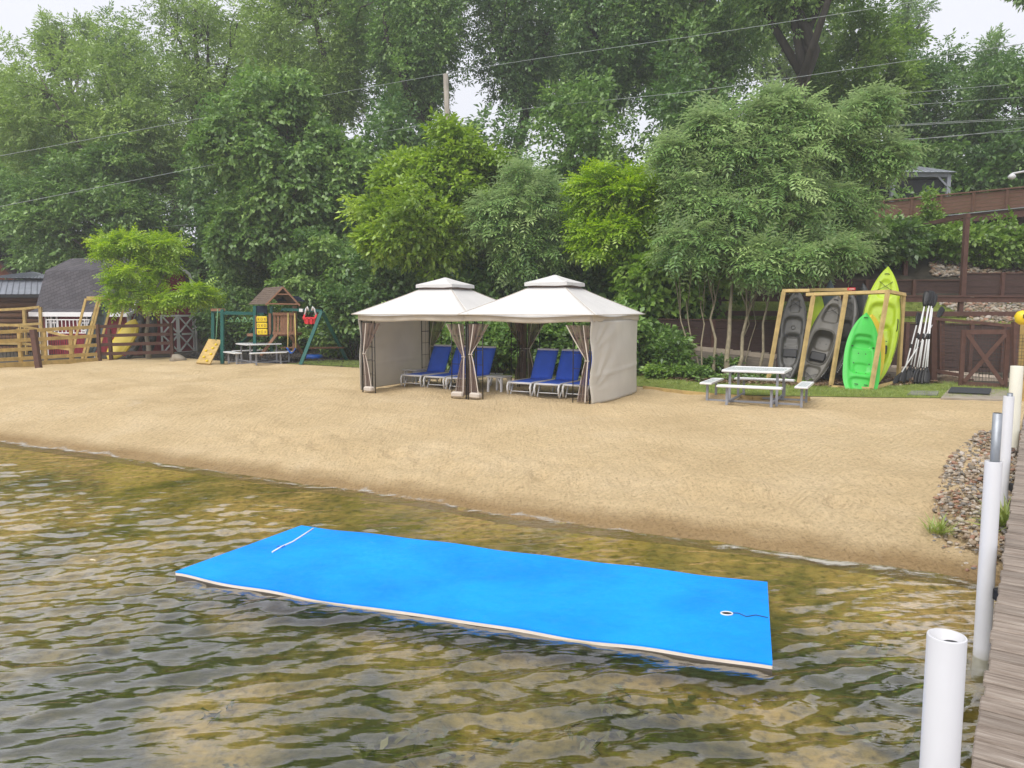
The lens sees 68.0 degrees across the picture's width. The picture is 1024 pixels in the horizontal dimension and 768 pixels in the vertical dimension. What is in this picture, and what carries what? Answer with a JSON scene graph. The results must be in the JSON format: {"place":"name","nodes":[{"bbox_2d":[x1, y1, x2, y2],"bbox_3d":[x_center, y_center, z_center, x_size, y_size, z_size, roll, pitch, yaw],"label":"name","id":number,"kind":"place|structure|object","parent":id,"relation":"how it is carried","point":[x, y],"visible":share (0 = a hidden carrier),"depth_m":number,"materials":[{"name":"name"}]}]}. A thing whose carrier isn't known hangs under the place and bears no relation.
{"place":"outdoors","nodes":[
{"label":"outdoors","id":0,"kind":"place"},
{"bbox_2d":[0,447,995,767],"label":"lake bed","id":1,"kind":"object","parent":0,"point":[120,645],"visible":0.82,"depth_m":6.29,"materials":[{"name":"brown sand"}]},
{"bbox_2d":[24,640,971,767],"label":"water weeds","id":2,"kind":"object","parent":1,"relation":"on","point":[383,743],"visible":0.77,"depth_m":5.18,"materials":[{"name":"plant"}]},
{"bbox_2d":[971,416,1023,767],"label":"dock","id":3,"kind":"object","parent":1,"relation":"on","point":[999,737],"visible":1,"depth_m":3.72,"materials":[{"name":"wood"}]},
{"bbox_2d":[1008,366,1023,447],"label":"mooring post","id":4,"kind":"object","parent":3,"relation":"attached to","point":[1016,381],"visible":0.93,"depth_m":10.91,"materials":[{"name":"white plastic"}]},
{"bbox_2d":[0,357,1023,589],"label":"sand beach","id":5,"kind":"structure","parent":0,"point":[856,480],"depth_m":12.58,"materials":[{"name":"beige sand"}]},
{"bbox_2d":[0,325,97,367],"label":"rail fence","id":6,"kind":"object","parent":5,"relation":"on","point":[19,340],"visible":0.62,"depth_m":28.45,"materials":[{"name":"brown wood"}]},
{"bbox_2d":[95,323,174,360],"bbox_3d":[-15.364,-1.599,30.961,2.850,1.763,0.642,-3,7,-31],"label":"rail fence","id":7,"kind":"object","parent":5,"relation":"on","point":[109,335],"visible":0.85,"depth_m":30.67,"materials":[{"name":"brown wood"}]},
{"bbox_2d":[81,222,229,358],"bbox_3d":[-14.530,-3.667,30.886,5.957,5.696,3.730,0,6,0],"label":"locust tree","id":8,"kind":"object","parent":5,"relation":"on","point":[146,253],"visible":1,"depth_m":30.52,"materials":[{"name":"green plant"}]},
{"bbox_2d":[223,342,291,364],"bbox_3d":[-9.689,-1.179,29.042,2.270,0.765,2.270,-4,7,-38],"label":"picnic table","id":9,"kind":"object","parent":5,"relation":"on","point":[240,351],"visible":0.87,"depth_m":28.84,"materials":[{"name":"grey paint"}]},
{"bbox_2d":[196,286,348,364],"bbox_3d":[-9.587,-2.267,29.291,5.366,2.960,3.635,2,6,19],"label":"playset","id":10,"kind":"object","parent":5,"relation":"on","point":[266,325],"visible":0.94,"depth_m":28.84,"materials":[{"name":"green paint"}]},
{"bbox_2d":[400,344,455,386],"bbox_3d":[-2.244,-0.521,20.932,0.668,1.081,1.964,3,6,28],"label":"lounger","id":11,"kind":"object","parent":5,"relation":"on","point":[438,361],"visible":0.81,"depth_m":21.24,"materials":[{"name":"blue fabric"}]},
{"bbox_2d":[351,277,523,398],"bbox_3d":[-1.740,-1.260,19.952,3.462,3.053,3.462,3,6,27],"label":"gazebo","id":12,"kind":"object","parent":5,"relation":"on","point":[398,335],"visible":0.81,"depth_m":19.42,"materials":[{"name":"fabric"}]},
{"bbox_2d":[445,346,502,388],"bbox_3d":[-0.977,-0.437,20.087,0.668,1.081,1.964,3,6,27],"label":"lounger","id":13,"kind":"object","parent":5,"relation":"on","point":[488,354],"visible":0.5,"depth_m":20.41,"materials":[{"name":"blue fabric"}]},
{"bbox_2d":[506,348,560,395],"bbox_3d":[0.618,-0.320,18.912,0.668,1.081,1.964,3,6,29],"label":"lounger","id":14,"kind":"object","parent":5,"relation":"on","point":[544,364],"visible":0.82,"depth_m":19.21,"materials":[{"name":"blue fabric"}]},
{"bbox_2d":[457,275,644,403],"bbox_3d":[1.040,-1.117,18.479,3.462,3.053,3.462,3,6,27],"label":"gazebo","id":15,"kind":"object","parent":5,"relation":"on","point":[610,328],"visible":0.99,"depth_m":17.53,"materials":[{"name":"fabric"}]},
{"bbox_2d":[533,349,582,397],"bbox_3d":[1.240,-0.286,18.570,0.668,1.081,1.964,3,6,27],"label":"lounger","id":16,"kind":"object","parent":5,"relation":"on","point":[564,371],"visible":0.8,"depth_m":18.88,"materials":[{"name":"blue fabric"}]},
{"bbox_2d":[699,366,813,407],"bbox_3d":[5.500,0.037,17.034,2.270,0.765,2.270,3,6,27],"label":"picnic table","id":17,"kind":"object","parent":5,"relation":"on","point":[801,385],"visible":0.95,"depth_m":16.81,"materials":[{"name":"white plastic"}]},
{"bbox_2d":[932,429,1020,563],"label":"rocks","id":18,"kind":"object","parent":5,"relation":"on","point":[953,467],"visible":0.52,"depth_m":9.45,"materials":[{"name":"grey stone"}]},
{"bbox_2d":[1000,393,1014,505],"bbox_3d":[5.734,1.519,8.890,0.112,2.847,0.112,0,6,0],"label":"mooring post","id":19,"kind":"object","parent":5,"relation":"on","point":[1007,425],"visible":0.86,"depth_m":8.77,"materials":[{"name":"white plastic"}]},
{"bbox_2d":[0,218,1023,397],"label":"forest ground","id":20,"kind":"structure","parent":0,"point":[921,270],"depth_m":27.38,"materials":[{"name":"soil"}]},
{"bbox_2d":[0,271,43,351],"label":"log cabin","id":21,"kind":"object","parent":20,"relation":"on","point":[19,293],"visible":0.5,"depth_m":36.35,"materials":[{"name":"brown wood"}]},
{"bbox_2d":[0,125,186,279],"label":"maple tree","id":22,"kind":"object","parent":20,"relation":"on","point":[127,205],"visible":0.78,"depth_m":39.65,"materials":[{"name":"green plant"}]},
{"bbox_2d":[69,296,123,359],"bbox_3d":[-17.067,-2.314,31.523,1.753,2.708,2.098,0,6,0],"label":"kayak rack","id":23,"kind":"object","parent":20,"relation":"on","point":[94,316],"visible":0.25,"depth_m":31.20,"materials":[{"name":"brown wood"}]},
{"bbox_2d":[28,257,198,355],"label":"barn","id":24,"kind":"structure","parent":20,"relation":"on","point":[68,287],"depth_m":34.84,"materials":[{"name":"grey"}]},
{"bbox_2d":[160,315,194,352],"bbox_3d":[-15.875,-2.369,36.120,0.138,1.850,2.181,2,6,18],"label":"door","id":25,"kind":"structure","parent":24,"relation":"in","point":[184,335],"depth_m":36.24,"materials":[{"name":"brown wood"}]},
{"bbox_2d":[161,92,240,289],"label":"understorey tree","id":26,"kind":"object","parent":20,"relation":"on","point":[202,192],"visible":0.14,"depth_m":41.50,"materials":[{"name":"green plant"}]},
{"bbox_2d":[192,246,276,310],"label":"maple tree","id":27,"kind":"object","parent":20,"relation":"on","point":[224,275],"visible":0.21,"depth_m":37.86,"materials":[{"name":"green plant"}]},
{"bbox_2d":[154,346,358,367],"bbox_3d":[-9.749,-1.515,32.876,18.463,0.661,7.977,4,7,37],"label":"mulch bed","id":28,"kind":"object","parent":20,"relation":"on","point":[311,351],"visible":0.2,"depth_m":33.39,"materials":[{"name":"brown wood"}]},
{"bbox_2d":[188,280,276,351],"bbox_3d":[-13.115,-3.208,36.108,4.704,3.404,2.977,2,6,16],"label":"shrub","id":29,"kind":"object","parent":28,"relation":"on","point":[232,338],"visible":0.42,"depth_m":35.61,"materials":[{"name":"green plant"}]},
{"bbox_2d":[225,295,311,351],"bbox_3d":[-11.180,-2.920,35.550,4.216,2.938,2.532,0,6,0],"label":"shrub","id":30,"kind":"object","parent":28,"relation":"on","point":[279,339],"visible":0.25,"depth_m":35.12,"materials":[{"name":"green plant"}]},
{"bbox_2d":[297,323,359,357],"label":"shrub","id":31,"kind":"object","parent":28,"relation":"on","point":[319,340],"visible":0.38,"depth_m":31.51,"materials":[{"name":"green plant"}]},
{"bbox_2d":[312,270,385,359],"bbox_3d":[-6.352,-2.758,30.390,3.280,3.636,2.977,-4,7,-37],"label":"shrub","id":32,"kind":"object","parent":28,"relation":"on","point":[345,329],"visible":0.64,"depth_m":29.65,"materials":[{"name":"green plant"}]},
{"bbox_2d":[329,243,474,319],"bbox_3d":[-4.025,-3.698,30.055,6.526,5.572,2.755,0,6,0],"label":"shrub","id":33,"kind":"object","parent":28,"relation":"on","point":[393,287],"visible":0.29,"depth_m":29.78,"materials":[{"name":"green plant"}]},
{"bbox_2d":[180,56,389,350],"bbox_3d":[-10.293,-8.379,37.170,9.759,13.828,8.605,0,6,0],"label":"maple tree","id":34,"kind":"object","parent":20,"relation":"on","point":[250,208],"visible":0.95,"depth_m":34.70,"materials":[{"name":"green plant"}]},
{"bbox_2d":[263,225,402,316],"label":"maple tree","id":35,"kind":"object","parent":20,"relation":"on","point":[326,252],"visible":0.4,"depth_m":33.00,"materials":[{"name":"green plant"}]},
{"bbox_2d":[335,85,440,285],"bbox_3d":[-5.972,-9.254,38.302,6.296,10.965,6.438,-2,6,-20],"label":"understorey tree","id":36,"kind":"object","parent":20,"relation":"on","point":[408,137],"visible":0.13,"depth_m":36.83,"materials":[{"name":"green plant"}]},
{"bbox_2d":[335,106,515,282],"bbox_3d":[-2.798,-5.102,27.277,6.815,9.244,4.961,-2,6,-22],"label":"maple tree","id":37,"kind":"object","parent":20,"relation":"on","point":[403,221],"visible":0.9,"depth_m":26.49,"materials":[{"name":"green plant"}]},
{"bbox_2d":[446,247,546,323],"bbox_3d":[-0.681,-2.994,28.082,5.335,4.522,3.139,0,6,0],"label":"shrub","id":38,"kind":"object","parent":20,"relation":"on","point":[484,284],"visible":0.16,"depth_m":27.45,"materials":[{"name":"green plant"}]},
{"bbox_2d":[457,98,563,291],"bbox_3d":[-0.412,-9.037,37.206,6.445,9.649,5.475,0,6,0],"label":"understorey tree","id":39,"kind":"object","parent":20,"relation":"on","point":[509,131],"visible":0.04,"depth_m":36.73,"materials":[{"name":"green plant"}]},
{"bbox_2d":[453,145,581,293],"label":"ash tree","id":40,"kind":"object","parent":20,"relation":"on","point":[515,221],"visible":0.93,"depth_m":25.58,"materials":[{"name":"green plant"}]},
{"bbox_2d":[546,250,615,300],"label":"shrub","id":41,"kind":"object","parent":20,"relation":"on","point":[590,277],"visible":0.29,"depth_m":26.62,"materials":[{"name":"green plant"}]},
{"bbox_2d":[525,67,648,232],"bbox_3d":[3.629,-10.196,36.412,6.272,9.033,5.674,0,6,0],"label":"understorey tree","id":42,"kind":"object","parent":20,"relation":"on","point":[581,134],"visible":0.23,"depth_m":35.07,"materials":[{"name":"green plant"}]},
{"bbox_2d":[538,0,665,147],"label":"oak tree","id":43,"kind":"object","parent":20,"relation":"on","point":[586,27],"visible":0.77,"depth_m":40.58,"materials":[{"name":"green plant"}]},
{"bbox_2d":[187,181,1021,350],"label":"undergrowth","id":44,"kind":"object","parent":20,"relation":"on","point":[303,342],"visible":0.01,"depth_m":34.47,"materials":[{"name":"green plant"}]},
{"bbox_2d":[554,151,672,278],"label":"sumac tree","id":45,"kind":"object","parent":20,"relation":"on","point":[605,207],"visible":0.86,"depth_m":24.01,"materials":[{"name":"green plant"}]},
{"bbox_2d":[589,292,676,372],"bbox_3d":[3.567,-1.532,23.035,3.070,2.501,2.782,0,6,0],"label":"shrub","id":46,"kind":"object","parent":20,"relation":"on","point":[644,325],"visible":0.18,"depth_m":22.47,"materials":[{"name":"green plant"}]},
{"bbox_2d":[638,359,695,378],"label":"shrub","id":47,"kind":"object","parent":20,"relation":"on","point":[666,371],"visible":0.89,"depth_m":21.58,"materials":[{"name":"green plant"}]},
{"bbox_2d":[647,328,699,367],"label":"shrub","id":48,"kind":"object","parent":20,"relation":"on","point":[677,352],"visible":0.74,"depth_m":21.89,"materials":[{"name":"green plant"}]},
{"bbox_2d":[601,205,754,324],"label":"magnolia tree","id":49,"kind":"object","parent":20,"relation":"on","point":[638,287],"visible":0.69,"depth_m":23.36,"materials":[{"name":"green plant"}]},
{"bbox_2d":[612,9,751,209],"bbox_3d":[8.408,-12.245,35.941,6.217,10.097,6.023,4,7,37],"label":"understorey tree","id":50,"kind":"object","parent":20,"relation":"on","point":[675,102],"visible":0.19,"depth_m":35.48,"materials":[{"name":"green plant"}]},
{"bbox_2d":[601,0,781,117],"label":"maple tree","id":51,"kind":"object","parent":20,"relation":"on","point":[723,53],"visible":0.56,"depth_m":40.02,"materials":[{"name":"green plant"}]},
{"bbox_2d":[635,65,938,376],"bbox_3d":[8.222,-4.876,23.402,9.028,9.300,5.729,0,6,0],"label":"ash tree","id":52,"kind":"object","parent":20,"relation":"on","point":[781,133],"visible":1,"depth_m":22.36,"materials":[{"name":"green plant"}]},
{"bbox_2d":[777,288,806,378],"bbox_3d":[7.908,-1.316,21.416,0.740,2.793,0.459,5,-11,28],"label":"kayak","id":53,"kind":"object","parent":20,"relation":"on","point":[792,328],"visible":0.79,"depth_m":21.38,"materials":[{"name":"grey plastic"}]},
{"bbox_2d":[711,0,883,178],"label":"oak tree","id":54,"kind":"object","parent":20,"relation":"on","point":[802,59],"visible":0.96,"depth_m":34.30,"materials":[{"name":"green plant"}]},
{"bbox_2d":[649,319,1019,371],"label":"retaining wall","id":55,"kind":"structure","parent":20,"relation":"on","point":[696,327],"depth_m":23.38,"materials":[{"name":"brown wood"}]},
{"bbox_2d":[766,288,905,389],"bbox_3d":[8.926,-1.300,20.735,2.791,2.703,2.757,-5,8,-43],"label":"kayak rack","id":56,"kind":"object","parent":20,"relation":"on","point":[843,292],"visible":0.69,"depth_m":20.28,"materials":[{"name":"brown wood"}]},
{"bbox_2d":[802,296,841,381],"bbox_3d":[8.506,-1.113,20.805,0.800,2.890,0.459,17,-15,29],"label":"kayak","id":57,"kind":"object","parent":56,"relation":"on","point":[821,344],"visible":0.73,"depth_m":20.84,"materials":[{"name":"grey plastic"}]},
{"bbox_2d":[842,313,880,389],"bbox_3d":[9.044,-0.745,19.598,0.900,2.215,0.359,7,-13,12],"label":"kayak","id":58,"kind":"object","parent":56,"relation":"on","point":[859,351],"visible":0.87,"depth_m":19.60,"materials":[{"name":"green plastic"}]},
{"bbox_2d":[863,267,900,381],"bbox_3d":[9.923,-1.464,20.473,0.950,3.438,0.579,8,-13,26],"label":"kayak","id":59,"kind":"object","parent":56,"relation":"in","point":[886,280],"visible":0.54,"depth_m":20.39,"materials":[{"name":"plastic"}]},
{"bbox_2d":[822,295,858,379],"bbox_3d":[9.232,-1.199,21.270,0.459,2.834,0.700,26,-10,-29],"label":"kayak","id":60,"kind":"object","parent":20,"relation":"on","point":[851,316],"visible":0.4,"depth_m":21.18,"materials":[{"name":"grey plastic"}]},
{"bbox_2d":[695,346,1008,381],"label":"ramp","id":61,"kind":"structure","parent":20,"relation":"on","point":[892,368],"depth_m":22.46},
{"bbox_2d":[788,0,937,140],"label":"walnut tree","id":62,"kind":"object","parent":20,"relation":"on","point":[872,46],"visible":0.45,"depth_m":37.42,"materials":[{"name":"green plant"}]},
{"bbox_2d":[772,279,959,294],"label":"retaining wall","id":63,"kind":"structure","parent":20,"relation":"on","point":[913,286],"depth_m":26.70,"materials":[{"name":"brown wood"}]},
{"bbox_2d":[863,210,935,273],"bbox_3d":[13.451,-5.162,27.586,3.350,2.371,2.755,0,6,0],"label":"shrub","id":64,"kind":"object","parent":20,"relation":"on","point":[910,246],"visible":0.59,"depth_m":26.94,"materials":[{"name":"green plant"}]},
{"bbox_2d":[867,166,956,215],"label":"pavilion","id":65,"kind":"structure","parent":20,"relation":"on","point":[928,176],"depth_m":35.13,"materials":[{"name":"grey paint"}]},
{"bbox_2d":[851,126,975,192],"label":"understorey tree","id":66,"kind":"object","parent":20,"relation":"on","point":[939,158],"visible":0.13,"depth_m":38.23,"materials":[{"name":"green plant"}]},
{"bbox_2d":[911,187,947,229],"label":"shrub","id":67,"kind":"object","parent":20,"relation":"on","point":[930,213],"visible":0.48,"depth_m":28.59,"materials":[{"name":"green plant"}]},
{"bbox_2d":[886,27,977,156],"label":"maple tree","id":68,"kind":"object","parent":20,"relation":"on","point":[940,112],"visible":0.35,"depth_m":41.50,"materials":[{"name":"green plant"}]},
{"bbox_2d":[872,186,1023,294],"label":"walkway","id":69,"kind":"structure","parent":20,"relation":"on","point":[973,204],"depth_m":28.52,"materials":[{"name":"brown wood"}]},
{"bbox_2d":[924,216,1015,263],"bbox_3d":[16.922,-5.343,28.064,3.458,1.884,2.679,0,6,0],"label":"shrub","id":70,"kind":"object","parent":20,"relation":"on","point":[950,237],"visible":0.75,"depth_m":27.63,"materials":[{"name":"green plant"}]},
{"bbox_2d":[929,317,1018,379],"bbox_3d":[12.284,-0.843,20.236,0.331,1.889,2.262,-4,7,-37],"label":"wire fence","id":71,"kind":"object","parent":20,"relation":"on","point":[937,348],"visible":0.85,"depth_m":20.74,"materials":[{"name":"brown wood"}]},
{"bbox_2d":[958,330,1010,388],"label":"gate","id":72,"kind":"structure","parent":71,"relation":"attached to","point":[1003,381],"depth_m":19.69,"materials":[{"name":"brown wood"}]},
{"bbox_2d":[929,44,1023,157],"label":"maple tree","id":73,"kind":"object","parent":20,"relation":"on","point":[1010,73],"visible":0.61,"depth_m":38.41,"materials":[{"name":"green plant"}]},
{"bbox_2d":[951,128,1023,206],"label":"understorey tree","id":74,"kind":"object","parent":20,"relation":"on","point":[996,166],"visible":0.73,"depth_m":36.01,"materials":[{"name":"green plant"}]},
{"bbox_2d":[966,272,1023,295],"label":"retaining wall","id":75,"kind":"structure","parent":20,"relation":"on","point":[999,283],"depth_m":26.50,"materials":[{"name":"brown wood"}]},
{"bbox_2d":[975,205,1023,269],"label":"shrub","id":76,"kind":"object","parent":20,"relation":"on","point":[1013,248],"visible":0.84,"depth_m":27.18,"materials":[{"name":"green plant"}]},
{"bbox_2d":[0,0,1023,243],"label":"sky","id":77,"kind":"structure","parent":0,"point":[975,17],"materials":[{"name":"white"}]},
{"bbox_2d":[286,359,1008,397],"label":"lawn","id":78,"kind":"structure","parent":0,"point":[735,392],"depth_m":19.31,"materials":[{"name":"green plant"}]},
{"bbox_2d":[464,321,538,373],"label":"shrub","id":79,"kind":"object","parent":78,"relation":"on","point":[501,361],"visible":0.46,"depth_m":23.36,"materials":[{"name":"green plant"}]},
{"bbox_2d":[489,321,570,368],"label":"shrub","id":80,"kind":"object","parent":78,"relation":"on","point":[503,326],"visible":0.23,"depth_m":23.14,"materials":[{"name":"green plant"}]},
{"bbox_2d":[531,322,589,372],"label":"shrub","id":81,"kind":"object","parent":78,"relation":"on","point":[565,344],"visible":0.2,"depth_m":22.96,"materials":[{"name":"green plant"}]},
{"bbox_2d":[637,370,939,386],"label":"fallen leaves","id":82,"kind":"object","parent":78,"relation":"on","point":[884,379],"visible":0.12,"depth_m":20.53,"materials":[{"name":"plant"}]},
{"bbox_2d":[672,301,1023,324],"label":"grass terrace","id":83,"kind":"structure","parent":0,"point":[775,303],"depth_m":25.45,"materials":[{"name":"green plant"}]},
{"bbox_2d":[706,295,1023,317],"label":"rail fence","id":84,"kind":"object","parent":83,"relation":"on","point":[960,300],"visible":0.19,"depth_m":24.38,"materials":[{"name":"brown wood"}]},
{"bbox_2d":[939,302,1023,322],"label":"gravel","id":85,"kind":"structure","parent":83,"relation":"on","point":[989,307],"depth_m":25.34,"materials":[{"name":"grey gravel"}]},
{"bbox_2d":[928,253,1023,277],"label":"gravel","id":86,"kind":"structure","parent":0,"point":[952,269],"depth_m":27.62,"materials":[{"name":"grey gravel"}]},
{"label":"hill","id":87,"kind":"structure","parent":0,"visible":0},
{"bbox_2d":[0,159,75,279],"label":"understorey tree","id":88,"kind":"object","parent":87,"relation":"on","point":[5,246],"visible":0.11,"depth_m":44.95,"materials":[{"name":"green plant"}]},
{"bbox_2d":[0,26,75,162],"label":"locust tree","id":89,"kind":"object","parent":87,"relation":"on","point":[19,48],"visible":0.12,"depth_m":50.81,"materials":[{"name":"green plant"}]},
{"bbox_2d":[23,4,99,238],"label":"locust tree","id":90,"kind":"object","parent":87,"relation":"on","point":[40,34],"visible":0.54,"depth_m":53.31,"materials":[{"name":"green plant"}]},
{"bbox_2d":[0,8,233,221],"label":"locust tree","id":91,"kind":"object","parent":87,"relation":"on","point":[158,146],"visible":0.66,"depth_m":41.92,"materials":[{"name":"green plant"}]},
{"bbox_2d":[80,0,160,148],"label":"elm tree","id":92,"kind":"object","parent":87,"relation":"on","point":[110,40],"visible":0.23,"depth_m":55.38,"materials":[{"name":"green plant"}]},
{"bbox_2d":[102,43,221,248],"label":"distant tree","id":93,"kind":"object","parent":87,"relation":"on","point":[175,206],"visible":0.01,"depth_m":64.49,"materials":[{"name":"green plant"}]},
{"bbox_2d":[119,0,280,282],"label":"locust tree","id":94,"kind":"object","parent":87,"relation":"on","point":[197,37],"visible":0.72,"depth_m":46.82,"materials":[{"name":"green plant"}]},
{"bbox_2d":[204,0,362,187],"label":"distant tree","id":95,"kind":"object","parent":87,"relation":"on","point":[307,32],"visible":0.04,"depth_m":61.92,"materials":[{"name":"green plant"}]},
{"bbox_2d":[223,0,381,170],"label":"locust tree","id":96,"kind":"object","parent":87,"relation":"on","point":[335,70],"visible":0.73,"depth_m":44.88,"materials":[{"name":"green plant"}]},
{"bbox_2d":[336,0,475,151],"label":"oak tree","id":97,"kind":"object","parent":87,"relation":"on","point":[433,50],"visible":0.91,"depth_m":43.08,"materials":[{"name":"green plant"}]},
{"bbox_2d":[456,0,571,157],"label":"oak tree","id":98,"kind":"object","parent":87,"relation":"on","point":[534,38],"visible":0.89,"depth_m":45.42,"materials":[{"name":"green plant"}]},
{"bbox_2d":[492,0,640,192],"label":"distant tree","id":99,"kind":"object","parent":87,"relation":"on","point":[534,119],"visible":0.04,"depth_m":63.24,"materials":[{"name":"green plant"}]},
{"bbox_2d":[731,0,861,100],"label":"distant tree","id":100,"kind":"object","parent":87,"relation":"on","point":[785,69],"visible":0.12,"depth_m":59.70,"materials":[{"name":"green plant"}]},
{"bbox_2d":[886,0,942,59],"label":"elm tree","id":101,"kind":"object","parent":87,"relation":"on","point":[907,13],"visible":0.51,"depth_m":57.11,"materials":[{"name":"green plant"}]},
{"bbox_2d":[967,22,1023,122],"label":"elm tree","id":102,"kind":"object","parent":87,"relation":"on","point":[997,36],"visible":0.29,"depth_m":51.58,"materials":[{"name":"green plant"}]},
{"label":"lake water","id":103,"kind":"structure","parent":0,"visible":0},
{"bbox_2d":[175,525,771,675],"bbox_3d":[-0.372,1.897,7.255,5.472,0.148,1.851,2,6,21],"label":"floating mat","id":104,"kind":"object","parent":103,"relation":"on","point":[706,621],"visible":1,"depth_m":6.92,"materials":[{"name":"blue plastic"}]},
{"bbox_2d":[919,628,967,767],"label":"mooring post","id":105,"kind":"object","parent":103,"relation":"in","point":[943,694],"visible":1,"depth_m":2.37,"materials":[{"name":"white plastic"}]},
{"bbox_2d":[971,412,1002,683],"bbox_3d":[3.543,1.729,5.695,0.115,3.051,0.115,0,6,0],"label":"mooring post","id":106,"kind":"object","parent":103,"relation":"in","point":[989,526],"visible":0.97,"depth_m":5.61,"materials":[{"name":"white plastic"}]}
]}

